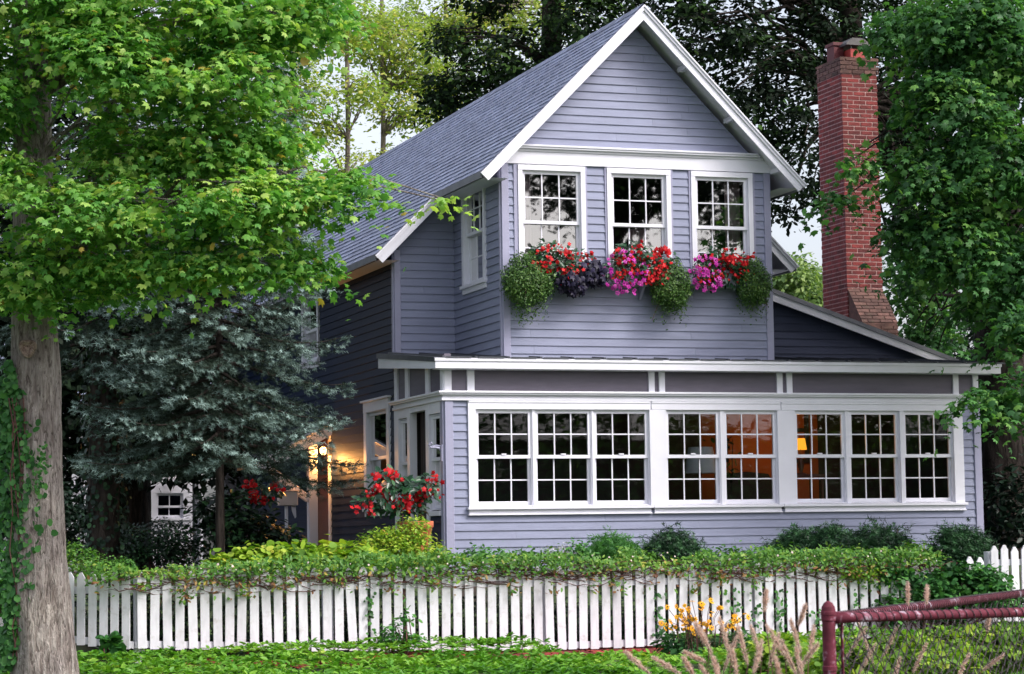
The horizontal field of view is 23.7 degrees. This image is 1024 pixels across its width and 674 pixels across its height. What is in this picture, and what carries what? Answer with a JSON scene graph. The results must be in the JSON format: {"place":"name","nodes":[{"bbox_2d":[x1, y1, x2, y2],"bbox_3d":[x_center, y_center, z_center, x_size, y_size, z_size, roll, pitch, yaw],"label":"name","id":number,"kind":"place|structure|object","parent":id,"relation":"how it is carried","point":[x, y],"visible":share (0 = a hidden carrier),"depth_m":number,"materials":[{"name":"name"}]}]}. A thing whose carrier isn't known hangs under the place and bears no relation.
{"place":"outdoors","nodes":[
{"label":"outdoors","id":0,"kind":"place"},
{"bbox_2d":[0,0,1023,554],"label":"sky","id":1,"kind":"structure","parent":0,"point":[790,244],"materials":[{"name":"white"}]},
{"bbox_2d":[68,557,1021,673],"bbox_3d":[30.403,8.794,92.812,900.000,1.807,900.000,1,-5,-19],"label":"ground","id":2,"kind":"structure","parent":0,"point":[84,648],"depth_m":26.95,"materials":[{"name":"green plant"}]},
{"bbox_2d":[0,542,8,673],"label":"shrub","id":3,"kind":"object","parent":2,"relation":"on","point":[4,669],"visible":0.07,"depth_m":23.72,"materials":[{"name":"green plant"}]},
{"bbox_2d":[0,467,131,567],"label":"hedge","id":4,"kind":"object","parent":2,"relation":"on","point":[71,533],"visible":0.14,"depth_m":36.34,"materials":[{"name":"green plant"}]},
{"bbox_2d":[0,572,134,648],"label":"picket fence","id":5,"kind":"object","parent":2,"relation":"on","point":[80,590],"visible":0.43,"depth_m":24.41,"materials":[{"name":"white paint"}]},
{"bbox_2d":[2,311,202,570],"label":"neighbour house","id":6,"kind":"structure","parent":2,"relation":"on","point":[167,502],"depth_m":46.76,"materials":[{"name":"white paint"}]},
{"bbox_2d":[151,486,190,523],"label":"window","id":7,"kind":"structure","parent":6,"relation":"in","point":[165,491],"depth_m":46.71,"materials":[{"name":"white paint"}]},
{"bbox_2d":[95,631,126,662],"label":"seedling","id":8,"kind":"object","parent":2,"relation":"on","point":[115,643],"visible":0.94,"depth_m":24.16,"materials":[{"name":"green plant"}]},
{"bbox_2d":[0,0,262,571],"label":"spruce tree","id":9,"kind":"object","parent":2,"relation":"on","point":[99,530],"visible":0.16,"depth_m":31.91,"materials":[{"name":"green plant"}]},
{"bbox_2d":[72,304,133,571],"bbox_3d":[-5.379,1.324,32.133,0.825,3.782,0.804,1,-5,-19],"label":"ivy","id":10,"kind":"object","parent":9,"relation":"attached to","point":[100,543],"visible":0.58,"depth_m":31.93,"materials":[{"name":"green plant"}]},
{"bbox_2d":[66,537,224,633],"bbox_3d":[-3.868,2.626,25.026,1.963,1.158,0.857,-2,-5,11],"label":"shrub","id":11,"kind":"object","parent":2,"relation":"on","point":[81,559],"visible":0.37,"depth_m":25.09,"materials":[{"name":"green plant"}]},
{"bbox_2d":[0,77,307,569],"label":"pine tree","id":12,"kind":"object","parent":2,"relation":"on","point":[139,504],"visible":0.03,"depth_m":40.53,"materials":[{"name":"needle"},{"name":"dark bark"}]},
{"bbox_2d":[120,513,209,576],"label":"yew shrub","id":13,"kind":"object","parent":2,"relation":"on","point":[146,553],"visible":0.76,"depth_m":32.84,"materials":[{"name":"green plant"}]},
{"bbox_2d":[192,454,195,566],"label":"lamp post","id":14,"kind":"object","parent":2,"relation":"on","point":[193,507],"visible":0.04,"depth_m":46.24,"materials":[{"name":"metal"}]},
{"bbox_2d":[67,0,369,574],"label":"spruce tree","id":15,"kind":"object","parent":2,"relation":"on","point":[196,375],"visible":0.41,"depth_m":30.88,"materials":[{"name":"green plant"}]},
{"bbox_2d":[0,0,480,673],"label":"maple tree","id":16,"kind":"object","parent":2,"relation":"on","point":[108,52],"visible":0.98,"depth_m":20.22,"materials":[{"name":"green plant"}]},
{"bbox_2d":[0,359,57,671],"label":"ivy","id":17,"kind":"object","parent":16,"relation":"attached to","point":[12,441],"visible":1,"depth_m":20.70,"materials":[{"name":"green plant"}]},
{"bbox_2d":[178,484,306,573],"bbox_3d":[-3.575,2.697,33.018,1.713,1.417,1.511,3,-6,-39],"label":"rhododendron","id":18,"kind":"object","parent":2,"relation":"on","point":[242,525],"visible":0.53,"depth_m":32.92,"materials":[{"name":"green leaf"},{"name":"red petal"}]},
{"bbox_2d":[234,478,286,508],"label":"begonia plant","id":19,"kind":"object","parent":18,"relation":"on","point":[267,494],"visible":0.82,"depth_m":33.42,"materials":[{"name":"red plant"}]},
{"bbox_2d":[277,490,298,542],"bbox_3d":[-3.163,2.792,34.416,0.290,1.255,0.162,1,-5,-19],"label":"mailbox","id":20,"kind":"object","parent":2,"relation":"on","point":[290,498],"visible":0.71,"depth_m":34.41,"materials":[{"name":"beige paint"}]},
{"bbox_2d":[235,46,365,226],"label":"birch tree","id":21,"kind":"object","parent":2,"relation":"on","point":[312,85],"visible":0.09,"depth_m":56.83,"materials":[{"name":"green plant"}]},
{"bbox_2d":[199,534,401,611],"bbox_3d":[-2.282,2.591,26.576,2.266,0.880,0.962,1,-5,-19],"label":"hosta","id":22,"kind":"object","parent":2,"relation":"on","point":[340,549],"visible":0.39,"depth_m":26.46,"materials":[{"name":"green plant"}]},
{"bbox_2d":[277,0,417,206],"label":"birch tree","id":23,"kind":"object","parent":2,"relation":"on","point":[359,92],"visible":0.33,"depth_m":57.93,"materials":[{"name":"green plant"}]},
{"bbox_2d":[322,0,479,172],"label":"birch tree","id":24,"kind":"object","parent":2,"relation":"on","point":[398,119],"visible":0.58,"depth_m":59.75,"materials":[{"name":"green plant"}]},
{"bbox_2d":[374,598,430,658],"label":"seedling","id":25,"kind":"object","parent":2,"relation":"on","point":[397,635],"visible":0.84,"depth_m":24.76,"materials":[{"name":"green plant"}]},
{"bbox_2d":[354,511,452,599],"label":"spirea shrub","id":26,"kind":"object","parent":2,"relation":"on","point":[403,541],"visible":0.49,"depth_m":27.14,"materials":[{"name":"green plant"}]},
{"bbox_2d":[397,521,433,577],"bbox_3d":[-1.135,2.513,28.731,0.430,0.681,0.427,1,-5,-19],"label":"terracotta pot","id":27,"kind":"object","parent":2,"relation":"on","point":[431,524],"visible":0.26,"depth_m":28.61,"materials":[{"name":"orange ceramic"}]},
{"bbox_2d":[349,464,441,519],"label":"begonia plant","id":28,"kind":"object","parent":27,"relation":"in","point":[383,498],"visible":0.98,"depth_m":28.48,"materials":[{"name":"red plant"}]},
{"bbox_2d":[410,470,444,501],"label":"begonia plant","id":29,"kind":"object","parent":28,"relation":"attached to","point":[427,491],"visible":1,"depth_m":28.46,"materials":[{"name":"red plant"}]},
{"bbox_2d":[388,0,584,118],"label":"birch tree","id":30,"kind":"object","parent":2,"relation":"on","point":[523,14],"visible":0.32,"depth_m":61.59,"materials":[{"name":"green plant"}]},
{"bbox_2d":[457,542,526,578],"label":"perennial","id":31,"kind":"object","parent":2,"relation":"on","point":[477,553],"visible":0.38,"depth_m":28.25,"materials":[{"name":"green plant"}]},
{"bbox_2d":[1,621,1023,673],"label":"ground cover","id":32,"kind":"object","parent":2,"relation":"on","point":[471,662],"visible":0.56,"depth_m":23.21,"materials":[{"name":"green plant"}]},
{"bbox_2d":[74,580,967,656],"bbox_3d":[-0.636,3.088,26.287,12.330,1.302,3.126,0,-5,-4],"label":"picket fence","id":33,"kind":"object","parent":2,"relation":"on","point":[186,631],"visible":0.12,"depth_m":25.85,"materials":[{"name":"white wood"}]},
{"bbox_2d":[183,639,869,669],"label":"mulch","id":34,"kind":"object","parent":2,"relation":"on","point":[651,649],"visible":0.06,"depth_m":25.62,"materials":[{"name":"brown soil"}]},
{"bbox_2d":[403,0,650,129],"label":"oak tree","id":35,"kind":"object","parent":2,"relation":"on","point":[555,28],"visible":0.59,"depth_m":44.54,"materials":[{"name":"green plant"}]},
{"bbox_2d":[133,559,941,663],"bbox_3d":[0.538,2.977,25.894,9.120,1.158,0.162,1,-5,-19],"label":"picket fence","id":36,"kind":"object","parent":2,"relation":"on","point":[543,617],"visible":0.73,"depth_m":25.56,"materials":[{"name":"white paint"}]},
{"bbox_2d":[84,544,956,604],"bbox_3d":[0.393,2.501,25.776,9.817,0.595,0.876,1,-5,-19],"label":"creeper","id":37,"kind":"object","parent":36,"relation":"on","point":[393,560],"visible":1,"depth_m":25.57,"materials":[{"name":"green plant"}]},
{"bbox_2d":[363,587,864,651],"bbox_3d":[1.189,3.088,25.996,5.737,0.933,0.080,1,-5,-19],"label":"ivy","id":38,"kind":"object","parent":36,"relation":"attached to","point":[659,609],"visible":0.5,"depth_m":26.48,"materials":[{"name":"green plant"}]},
{"bbox_2d":[732,555,884,632],"bbox_3d":[3.282,2.901,26.974,1.742,1.067,0.575,-1,-5,1],"label":"creeper","id":39,"kind":"object","parent":36,"relation":"on","point":[860,571],"visible":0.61,"depth_m":26.93,"materials":[{"name":"green plant"}]},
{"bbox_2d":[541,542,583,577],"bbox_3d":[0.553,2.646,28.301,0.585,0.545,0.427,1,-5,-19],"label":"artemisia","id":40,"kind":"object","parent":2,"relation":"on","point":[561,547],"visible":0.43,"depth_m":28.28,"materials":[{"name":"grey plant"}]},
{"bbox_2d":[565,537,599,588],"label":"perennial","id":41,"kind":"object","parent":2,"relation":"on","point":[582,549],"visible":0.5,"depth_m":28.16,"materials":[{"name":"green plant"}]},
{"bbox_2d":[585,525,643,576],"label":"yew shrub","id":42,"kind":"object","parent":2,"relation":"on","point":[605,544],"visible":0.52,"depth_m":28.46,"materials":[{"name":"green plant"}]},
{"bbox_2d":[212,4,1017,573],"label":"house","id":43,"kind":"structure","parent":2,"relation":"on","point":[588,414],"depth_m":31.52,"materials":[{"name":"grey"}]},
{"bbox_2d":[301,294,319,370],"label":"window","id":44,"kind":"structure","parent":43,"relation":"in","point":[314,335],"depth_m":36.19,"materials":[{"name":"white paint"}]},
{"bbox_2d":[317,438,328,546],"bbox_3d":[-2.697,2.407,35.413,0.055,2.180,0.950,1,-5,-19],"label":"lamp post","id":45,"kind":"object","parent":43,"relation":"in","point":[322,504],"depth_m":35.48,"materials":[{"name":"red wood"}]},
{"bbox_2d":[320,445,332,455],"bbox_3d":[-2.658,1.621,34.857,0.180,0.150,0.100,1,-5,-19],"label":"wall lamp","id":46,"kind":"object","parent":43,"relation":"attached to","point":[330,454],"visible":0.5,"depth_m":34.82,"materials":[{"name":"glass"}]},
{"bbox_2d":[362,397,391,516],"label":"window","id":47,"kind":"structure","parent":43,"relation":"in","point":[376,413],"depth_m":32.77,"materials":[{"name":"white paint"}]},
{"bbox_2d":[400,419,406,510],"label":"window","id":48,"kind":"structure","parent":43,"relation":"in","point":[403,423],"depth_m":31.55,"materials":[{"name":"white paint"}]},
{"bbox_2d":[420,412,437,572],"bbox_3d":[-1.040,2.004,30.779,0.020,2.130,0.655,1,-5,-19],"label":"screen door","id":49,"kind":"structure","parent":43,"relation":"in","point":[422,415],"depth_m":31.03,"materials":[{"name":"white wood"}]},
{"bbox_2d":[429,442,442,460],"bbox_3d":[-0.925,1.395,29.752,0.202,0.241,0.060,1,-5,-19],"label":"plant bracket","id":50,"kind":"object","parent":43,"relation":"attached to","point":[440,447],"visible":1,"depth_m":29.75,"materials":[{"name":"white metal"}]},
{"bbox_2d":[431,414,440,509],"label":"window","id":51,"kind":"structure","parent":43,"relation":"in","point":[435,419],"depth_m":30.23,"materials":[{"name":"white paint"}]},
{"bbox_2d":[460,175,486,294],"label":"window","id":52,"kind":"structure","parent":43,"relation":"in","point":[473,241],"depth_m":31.59,"materials":[{"name":"white paint"}]},
{"bbox_2d":[476,409,532,506],"bbox_3d":[-0.115,1.490,30.049,0.736,1.189,0.108,1,-5,-19],"label":"window","id":53,"kind":"structure","parent":43,"relation":"in","point":[529,502],"depth_m":30.06,"materials":[{"name":"white paint"}]},
{"bbox_2d":[518,164,586,283],"bbox_3d":[0.491,-1.404,30.689,0.939,1.506,0.170,1,-5,-19],"label":"window","id":54,"kind":"structure","parent":43,"relation":"in","point":[577,171],"depth_m":30.74,"materials":[{"name":"white paint"}]},
{"bbox_2d":[535,410,592,505],"bbox_3d":[0.622,1.501,30.300,0.748,1.189,0.108,1,-5,-19],"label":"window","id":55,"kind":"structure","parent":43,"relation":"in","point":[588,457],"depth_m":30.30,"materials":[{"name":"white paint"}]},
{"bbox_2d":[593,410,649,505],"bbox_3d":[1.354,1.511,30.550,0.740,1.189,0.108,1,-5,-19],"label":"window","id":56,"kind":"structure","parent":43,"relation":"in","point":[646,501],"depth_m":30.55,"materials":[{"name":"white paint"}]},
{"bbox_2d":[606,168,671,286],"bbox_3d":[1.608,-1.388,31.069,0.913,1.506,0.170,1,-5,-19],"label":"window","id":57,"kind":"structure","parent":43,"relation":"in","point":[665,175],"depth_m":31.12,"materials":[{"name":"white paint"}]},
{"bbox_2d":[516,266,772,301],"bbox_3d":[1.671,-0.664,30.857,3.490,0.375,0.225,1,-5,-19],"label":"window box","id":58,"kind":"object","parent":43,"relation":"attached to","point":[641,289],"visible":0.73,"depth_m":30.91,"materials":[{"name":"purple paint"}]},
{"bbox_2d":[499,249,557,327],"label":"trailing plant","id":59,"kind":"object","parent":58,"relation":"in","point":[531,296],"visible":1,"depth_m":30.13,"materials":[{"name":"green plant"}]},
{"bbox_2d":[525,238,596,287],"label":"begonia plant","id":60,"kind":"object","parent":58,"relation":"in","point":[562,264],"visible":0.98,"depth_m":30.34,"materials":[{"name":"red plant"}]},
{"bbox_2d":[554,269,591,298],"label":"sweet potato vine","id":61,"kind":"object","parent":58,"relation":"in","point":[576,290],"visible":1,"depth_m":30.32,"materials":[{"name":"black plant"}]},
{"bbox_2d":[577,259,608,289],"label":"sweet potato vine","id":62,"kind":"object","parent":58,"relation":"in","point":[597,268],"visible":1,"depth_m":30.43,"materials":[{"name":"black plant"}]},
{"bbox_2d":[603,248,648,295],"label":"petunia plant","id":63,"kind":"object","parent":58,"relation":"in","point":[624,283],"visible":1,"depth_m":30.54,"materials":[{"name":"pink plant"}]},
{"bbox_2d":[603,240,682,288],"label":"begonia plant","id":64,"kind":"object","parent":58,"relation":"in","point":[648,256],"visible":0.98,"depth_m":30.70,"materials":[{"name":"red plant"}]},
{"bbox_2d":[649,256,693,329],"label":"trailing plant","id":65,"kind":"object","parent":58,"relation":"in","point":[670,297],"visible":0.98,"depth_m":30.76,"materials":[{"name":"green plant"}]},
{"bbox_2d":[688,254,724,292],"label":"petunia plant","id":66,"kind":"object","parent":58,"relation":"in","point":[718,281],"visible":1,"depth_m":30.90,"materials":[{"name":"pink plant"}]},
{"bbox_2d":[692,244,761,291],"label":"begonia plant","id":67,"kind":"object","parent":58,"relation":"in","point":[729,261],"visible":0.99,"depth_m":31.07,"materials":[{"name":"red plant"}]},
{"bbox_2d":[734,256,773,324],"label":"trailing plant","id":68,"kind":"object","parent":58,"relation":"in","point":[761,293],"visible":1,"depth_m":31.14,"materials":[{"name":"green plant"}]},
{"bbox_2d":[666,410,720,504],"bbox_3d":[2.273,1.524,30.863,0.744,1.189,0.108,1,-5,-19],"label":"window","id":69,"kind":"structure","parent":43,"relation":"in","point":[717,478],"depth_m":30.87,"materials":[{"name":"white paint"}]},
{"bbox_2d":[691,171,753,288],"bbox_3d":[2.696,-1.372,31.441,0.901,1.506,0.170,1,-5,-19],"label":"window","id":70,"kind":"structure","parent":43,"relation":"in","point":[748,229],"depth_m":31.48,"materials":[{"name":"white paint"}]},
{"bbox_2d":[702,435,746,499],"bbox_3d":[2.791,2.135,31.983,0.593,1.760,0.349,1,-5,-19],"label":"houseplant","id":71,"kind":"object","parent":43,"relation":"on","point":[727,461],"visible":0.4,"depth_m":32.05,"materials":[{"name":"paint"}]},
{"bbox_2d":[726,472,771,498],"bbox_3d":[3.054,2.443,32.684,0.751,1.260,0.600,1,-5,-19],"label":"armchair","id":72,"kind":"object","parent":43,"relation":"on","point":[764,488],"visible":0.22,"depth_m":32.45,"materials":[{"name":"paint"}]},
{"bbox_2d":[724,410,777,503],"bbox_3d":[3.023,1.535,31.119,0.736,1.189,0.108,1,-5,-19],"label":"window","id":73,"kind":"structure","parent":43,"relation":"in","point":[774,500],"depth_m":31.12,"materials":[{"name":"white paint"}]},
{"bbox_2d":[797,414,809,462],"bbox_3d":[3.913,1.274,33.478,0.330,0.900,0.040,1,-5,-19],"label":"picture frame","id":74,"kind":"object","parent":43,"relation":"attached to","point":[805,429],"visible":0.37,"depth_m":33.49,"materials":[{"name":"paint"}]},
{"bbox_2d":[797,474,824,503],"bbox_3d":[3.840,2.423,32.265,0.500,1.204,0.400,1,-5,-19],"label":"side table","id":75,"kind":"object","parent":43,"relation":"on","point":[816,475],"visible":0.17,"depth_m":32.20,"materials":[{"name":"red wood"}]},
{"bbox_2d":[797,438,806,473],"bbox_3d":[3.827,1.584,32.338,0.170,0.480,0.170,1,-5,-19],"label":"table lamp","id":76,"kind":"object","parent":75,"relation":"on","point":[801,443],"visible":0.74,"depth_m":32.30,"materials":[{"name":"yellow fabric"}]},
{"bbox_2d":[795,411,846,503],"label":"window","id":77,"kind":"structure","parent":43,"relation":"in","point":[842,456],"depth_m":31.45,"materials":[{"name":"white paint"}]},
{"bbox_2d":[849,411,900,502],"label":"window","id":78,"kind":"structure","parent":43,"relation":"in","point":[897,499],"depth_m":31.69,"materials":[{"name":"white paint"}]},
{"bbox_2d":[904,411,953,502],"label":"window","id":79,"kind":"structure","parent":43,"relation":"in","point":[950,476],"depth_m":31.95,"materials":[{"name":"white paint"}]},
{"bbox_2d":[635,520,710,577],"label":"yew shrub","id":80,"kind":"object","parent":2,"relation":"on","point":[671,542],"visible":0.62,"depth_m":28.45,"materials":[{"name":"green plant"}]},
{"bbox_2d":[649,598,760,657],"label":"coneflower plant","id":81,"kind":"object","parent":2,"relation":"on","point":[691,642],"visible":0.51,"depth_m":24.61,"materials":[{"name":"yellow plant"}]},
{"bbox_2d":[511,539,944,599],"bbox_3d":[2.475,2.740,28.169,5.084,0.806,0.606,-1,-5,1],"label":"perennial","id":82,"kind":"object","parent":2,"relation":"on","point":[735,550],"visible":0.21,"depth_m":28.18,"materials":[{"name":"green plant"}]},
{"bbox_2d":[719,630,821,673],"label":"shrub","id":83,"kind":"object","parent":2,"relation":"on","point":[742,663],"visible":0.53,"depth_m":21.81,"materials":[{"name":"green plant"}]},
{"bbox_2d":[759,522,828,596],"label":"yew shrub","id":84,"kind":"object","parent":2,"relation":"on","point":[796,535],"visible":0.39,"depth_m":28.46,"materials":[{"name":"green plant"}]},
{"bbox_2d":[773,251,822,303],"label":"tree","id":85,"kind":"object","parent":2,"relation":"on","point":[801,281],"visible":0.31,"depth_m":94.12,"materials":[{"name":"green plant"}]},
{"bbox_2d":[784,264,822,306],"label":"tree","id":86,"kind":"object","parent":2,"relation":"on","point":[819,301],"visible":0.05,"depth_m":99.06,"materials":[{"name":"green plant"}]},
{"bbox_2d":[613,0,1023,360],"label":"oak tree","id":87,"kind":"object","parent":2,"relation":"on","point":[822,31],"visible":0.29,"depth_m":46.31,"materials":[{"name":"green plant"}]},
{"bbox_2d":[807,519,863,596],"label":"yew shrub","id":88,"kind":"object","parent":2,"relation":"on","point":[833,534],"visible":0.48,"depth_m":28.41,"materials":[{"name":"green plant"}]},
{"bbox_2d":[846,514,926,597],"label":"yew shrub","id":89,"kind":"object","parent":2,"relation":"on","point":[877,535],"visible":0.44,"depth_m":28.46,"materials":[{"name":"green plant"}]},
{"bbox_2d":[786,548,1023,633],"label":"ivy","id":90,"kind":"object","parent":2,"relation":"on","point":[976,580],"visible":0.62,"depth_m":27.10,"materials":[{"name":"green plant"}]},
{"bbox_2d":[796,620,1023,673],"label":"shrub","id":91,"kind":"object","parent":2,"relation":"on","point":[817,663],"visible":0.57,"depth_m":19.76,"materials":[{"name":"green plant"}]},
{"bbox_2d":[798,0,1023,558],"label":"maple tree","id":92,"kind":"object","parent":2,"relation":"on","point":[974,176],"visible":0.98,"depth_m":30.21,"materials":[{"name":"green plant"}]},
{"bbox_2d":[820,589,1023,673],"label":"chain link fence","id":93,"kind":"object","parent":2,"relation":"on","point":[831,617],"visible":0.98,"depth_m":9.96,"materials":[{"name":"red metal"}]},
{"bbox_2d":[844,581,1005,673],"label":"fountain grass","id":94,"kind":"object","parent":2,"relation":"on","point":[926,599],"depth_m":10.79,"materials":[{"name":"beige plant"}]},
{"bbox_2d":[921,517,1000,584],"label":"yew shrub","id":95,"kind":"object","parent":2,"relation":"on","point":[961,543],"visible":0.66,"depth_m":28.46,"materials":[{"name":"green plant"}]},
{"bbox_2d":[963,557,984,625],"bbox_3d":[5.226,2.878,27.457,0.280,0.817,0.062,1,-5,-19],"label":"picket fence","id":96,"kind":"object","parent":2,"relation":"on","point":[970,561],"visible":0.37,"depth_m":27.43,"materials":[{"name":"white paint"}]},
{"bbox_2d":[939,304,1023,553],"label":"tree","id":97,"kind":"object","parent":2,"relation":"on","point":[1002,522],"visible":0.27,"depth_m":33.10,"materials":[{"name":"green plant"}]},
{"bbox_2d":[984,545,1023,624],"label":"picket fence","id":98,"kind":"object","parent":2,"relation":"on","point":[1004,561],"visible":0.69,"depth_m":27.59,"materials":[{"name":"white paint"}]},
{"bbox_2d":[624,615,763,673],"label":"fountain grass","id":99,"kind":"object","parent":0,"point":[688,665],"depth_m":8.67,"materials":[{"name":"beige plant"}]},
{"bbox_2d":[685,447,714,499],"bbox_3d":[2.465,1.896,31.790,0.440,0.920,0.440,1,-5,-19],"label":"table lamp","id":100,"kind":"object","parent":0,"point":[707,465],"visible":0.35,"depth_m":31.66,"materials":[{"name":"white fabric"}]},
{"bbox_2d":[699,624,780,673],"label":"fountain grass","id":101,"kind":"object","parent":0,"point":[754,640],"depth_m":9.38,"materials":[{"name":"beige plant"}]},
{"bbox_2d":[760,587,819,673],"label":"fountain grass","id":102,"kind":"object","parent":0,"point":[782,645],"depth_m":8.93,"materials":[{"name":"beige plant"}]}
]}

